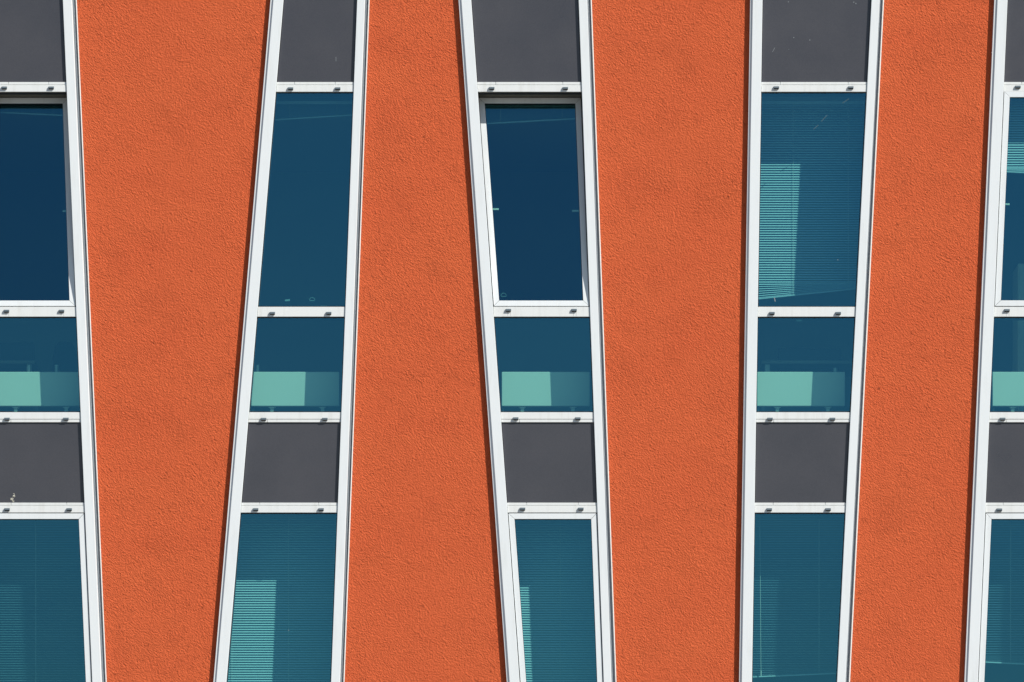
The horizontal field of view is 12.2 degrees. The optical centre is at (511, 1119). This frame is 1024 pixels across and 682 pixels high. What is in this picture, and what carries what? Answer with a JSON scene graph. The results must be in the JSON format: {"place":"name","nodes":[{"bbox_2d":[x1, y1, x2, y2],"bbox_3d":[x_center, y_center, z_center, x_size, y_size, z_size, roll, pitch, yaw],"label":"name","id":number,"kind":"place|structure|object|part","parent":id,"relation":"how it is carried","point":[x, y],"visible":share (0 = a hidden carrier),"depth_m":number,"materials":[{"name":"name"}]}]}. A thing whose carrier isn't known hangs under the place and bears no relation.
{"place":"outdoors","nodes":[
{"label":"outdoors","id":0,"kind":"place"},
{"bbox_2d":[1013,263,1023,410],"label":"office cabinet","id":1,"kind":"object","parent":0,"point":[1018,325],"visible":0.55,"depth_m":41.00,"materials":[{"name":"grey metal"}]},
{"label":"door","id":2,"kind":"part","parent":1,"relation":"part of","materials":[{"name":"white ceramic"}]},
{"label":"ground","id":3,"kind":"structure","parent":0,"visible":0},
{"bbox_2d":[0,0,1023,681],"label":"building","id":4,"kind":"structure","parent":3,"relation":"on","point":[416,252],"depth_m":40.00,"materials":[{"name":"orange paint"}]},
{"bbox_2d":[0,360,40,410],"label":"office desk","id":5,"kind":"object","parent":4,"relation":"on","point":[13,364],"visible":0.4,"depth_m":40.84,"materials":[{"name":"grey laminate"}]},
{"bbox_2d":[0,342,34,371],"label":"computer monitor","id":6,"kind":"object","parent":5,"relation":"on","point":[17,350],"visible":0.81,"depth_m":41.10,"materials":[{"name":"black plastic"}]},
{"bbox_2d":[0,106,62,115],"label":"venetian blind","id":7,"kind":"object","parent":4,"relation":"hanging from","point":[52,110],"visible":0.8,"depth_m":40.36,"materials":[{"name":"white metal"}]},
{"bbox_2d":[0,93,75,306],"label":"window","id":8,"kind":"structure","parent":4,"relation":"in","point":[3,101],"depth_m":40.05,"materials":[{"name":"white metal"}]},
{"bbox_2d":[0,365,79,410],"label":"radiator","id":9,"kind":"object","parent":4,"relation":"on","point":[29,388],"visible":1,"depth_m":40.22,"materials":[{"name":"white metal"}]},
{"bbox_2d":[0,317,80,412],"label":"window","id":10,"kind":"structure","parent":4,"relation":"in","point":[0,317],"depth_m":39.98,"materials":[{"name":"black"}]},
{"bbox_2d":[0,520,84,681],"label":"venetian blind","id":11,"kind":"object","parent":4,"relation":"hanging from","point":[35,597],"visible":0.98,"depth_m":40.37,"materials":[{"name":"white metal"}]},
{"bbox_2d":[0,513,91,681],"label":"window","id":12,"kind":"structure","parent":4,"relation":"in","point":[3,516],"depth_m":39.96,"materials":[{"name":"white metal"}]},
{"bbox_2d":[52,341,76,410],"bbox_3d":[-3.801,-6.173,41.030,0.556,0.894,0.598,0,0,0],"label":"office chair","id":13,"kind":"object","parent":4,"relation":"on","point":[64,357],"visible":0.23,"depth_m":40.73,"materials":[{"name":"grey fabric"}]},
{"bbox_2d":[227,513,336,681],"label":"window","id":14,"kind":"structure","parent":4,"relation":"in","point":[241,513],"depth_m":39.98,"materials":[{"name":"black"}]},
{"bbox_2d":[228,515,336,681],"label":"venetian blind","id":15,"kind":"object","parent":4,"relation":"hanging from","point":[288,584],"visible":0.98,"depth_m":40.37,"materials":[{"name":"blue metal"}]},
{"bbox_2d":[251,365,338,410],"bbox_3d":[-1.819,-6.038,40.274,0.740,0.625,0.118,0,0,0],"label":"radiator","id":16,"kind":"object","parent":4,"relation":"on","point":[272,391],"visible":1,"depth_m":40.22,"materials":[{"name":"white metal"}]},
{"bbox_2d":[249,317,344,411],"bbox_3d":[-1.793,-6.299,40.001,0.806,0.797,0.038,0,0,0],"label":"window","id":17,"kind":"structure","parent":4,"relation":"in","point":[257,317],"depth_m":39.98,"materials":[{"name":"black"}]},
{"bbox_2d":[258,92,353,306],"bbox_3d":[-1.720,-7.676,40.001,0.804,1.793,0.038,0,0,0],"label":"window","id":18,"kind":"structure","parent":4,"relation":"in","point":[276,92],"depth_m":39.98,"materials":[{"name":"black"}]},
{"bbox_2d":[275,97,352,120],"bbox_3d":[-1.671,-8.592,40.370,0.818,0.361,0.031,0,0,0],"label":"venetian blind","id":19,"kind":"object","parent":4,"relation":"hanging from","point":[338,103],"visible":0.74,"depth_m":40.36,"materials":[{"name":"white metal"}]},
{"bbox_2d":[485,103,581,124],"bbox_3d":[0.158,-8.570,40.370,1.027,0.387,0.031,0,0,0],"label":"venetian blind","id":20,"kind":"object","parent":4,"relation":"hanging from","point":[560,118],"visible":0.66,"depth_m":40.36,"materials":[{"name":"white metal"}]},
{"bbox_2d":[478,93,589,306],"bbox_3d":[0.181,-7.676,40.101,0.939,1.798,0.269,0,0,0],"label":"window","id":21,"kind":"structure","parent":4,"relation":"in","point":[483,102],"depth_m":40.06,"materials":[{"name":"white metal"}]},
{"bbox_2d":[494,317,593,412],"bbox_3d":[0.264,-6.299,40.001,0.838,0.797,0.038,0,0,0],"label":"window","id":22,"kind":"structure","parent":4,"relation":"in","point":[494,317],"depth_m":39.98,"materials":[{"name":"black"}]},
{"bbox_2d":[502,372,589,410],"bbox_3d":[0.283,-6.001,40.255,0.740,0.551,0.080,0,0,0],"label":"radiator","id":23,"kind":"object","parent":4,"relation":"on","point":[522,391],"visible":1,"depth_m":40.22,"materials":[{"name":"white metal"}]},
{"bbox_2d":[508,513,602,681],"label":"window","id":24,"kind":"structure","parent":4,"relation":"in","point":[512,517],"depth_m":39.96,"materials":[{"name":"white metal"}]},
{"bbox_2d":[515,521,596,680],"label":"venetian blind","id":25,"kind":"object","parent":4,"relation":"hanging from","point":[557,606],"visible":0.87,"depth_m":40.37,"materials":[{"name":"blue metal"}]},
{"bbox_2d":[753,516,843,677],"bbox_3d":[2.413,-4.430,40.360,0.935,1.420,0.051,0,0,0],"label":"venetian blind","id":26,"kind":"object","parent":4,"relation":"hanging from","point":[828,671],"visible":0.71,"depth_m":40.38,"materials":[{"name":"white metal"}]},
{"bbox_2d":[752,513,844,681],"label":"window","id":27,"kind":"structure","parent":4,"relation":"in","point":[755,513],"depth_m":39.98,"materials":[{"name":"black"}]},
{"bbox_2d":[757,368,844,410],"bbox_3d":[2.424,-6.026,40.274,0.740,0.600,0.118,0,0,0],"label":"radiator","id":28,"kind":"object","parent":4,"relation":"on","point":[776,391],"visible":1,"depth_m":40.22,"materials":[{"name":"white metal"}]},
{"bbox_2d":[758,360,851,410],"bbox_3d":[2.580,-6.096,41.150,0.911,0.739,0.700,0,0,0],"label":"office desk","id":29,"kind":"object","parent":4,"relation":"on","point":[776,365],"visible":0.23,"depth_m":40.84,"materials":[{"name":"grey laminate"}]},
{"bbox_2d":[778,348,840,371],"bbox_3d":[2.552,-6.499,41.150,0.546,0.234,0.180,0,0,0],"label":"computer monitor","id":30,"kind":"object","parent":29,"relation":"on","point":[809,353],"visible":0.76,"depth_m":41.10,"materials":[{"name":"black plastic"}]},
{"bbox_2d":[756,317,854,411],"bbox_3d":[2.449,-6.299,40.001,0.833,0.797,0.038,0,0,0],"label":"window","id":31,"kind":"structure","parent":4,"relation":"in","point":[758,317],"depth_m":39.98,"materials":[{"name":"black"}]},
{"bbox_2d":[759,101,864,299],"bbox_3d":[2.526,-7.740,40.370,1.060,1.682,0.031,0,0,0],"label":"venetian blind","id":32,"kind":"object","parent":4,"relation":"hanging from","point":[835,286],"visible":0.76,"depth_m":40.37,"materials":[{"name":"blue metal"}]},
{"bbox_2d":[758,92,866,306],"bbox_3d":[2.504,-7.676,40.001,0.914,1.793,0.038,0,0,0],"label":"window","id":33,"kind":"structure","parent":4,"relation":"in","point":[865,93],"depth_m":39.98,"materials":[{"name":"black"}]},
{"bbox_2d":[978,513,1023,681],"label":"window","id":34,"kind":"structure","parent":4,"relation":"in","point":[989,517],"depth_m":39.96,"materials":[{"name":"white metal"}]},
{"bbox_2d":[985,520,1023,664],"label":"venetian blind","id":35,"kind":"object","parent":4,"relation":"hanging from","point":[995,660],"visible":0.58,"depth_m":40.38,"materials":[{"name":"white metal"}]},
{"bbox_2d":[990,317,1023,411],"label":"window","id":36,"kind":"structure","parent":4,"relation":"in","point":[994,317],"depth_m":39.98,"materials":[{"name":"black"}]},
{"bbox_2d":[992,372,1023,410],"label":"radiator","id":37,"kind":"object","parent":4,"relation":"on","point":[1007,389],"visible":1,"depth_m":40.22,"materials":[{"name":"white metal"}]},
{"bbox_2d":[994,92,1023,306],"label":"window","id":38,"kind":"structure","parent":4,"relation":"in","point":[1007,96],"depth_m":39.96,"materials":[{"name":"white metal"}]},
{"bbox_2d":[1007,100,1023,173],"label":"venetian blind","id":39,"kind":"object","parent":4,"relation":"hanging from","point":[1019,169],"visible":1,"depth_m":40.22,"materials":[{"name":"white metal"}]}
]}

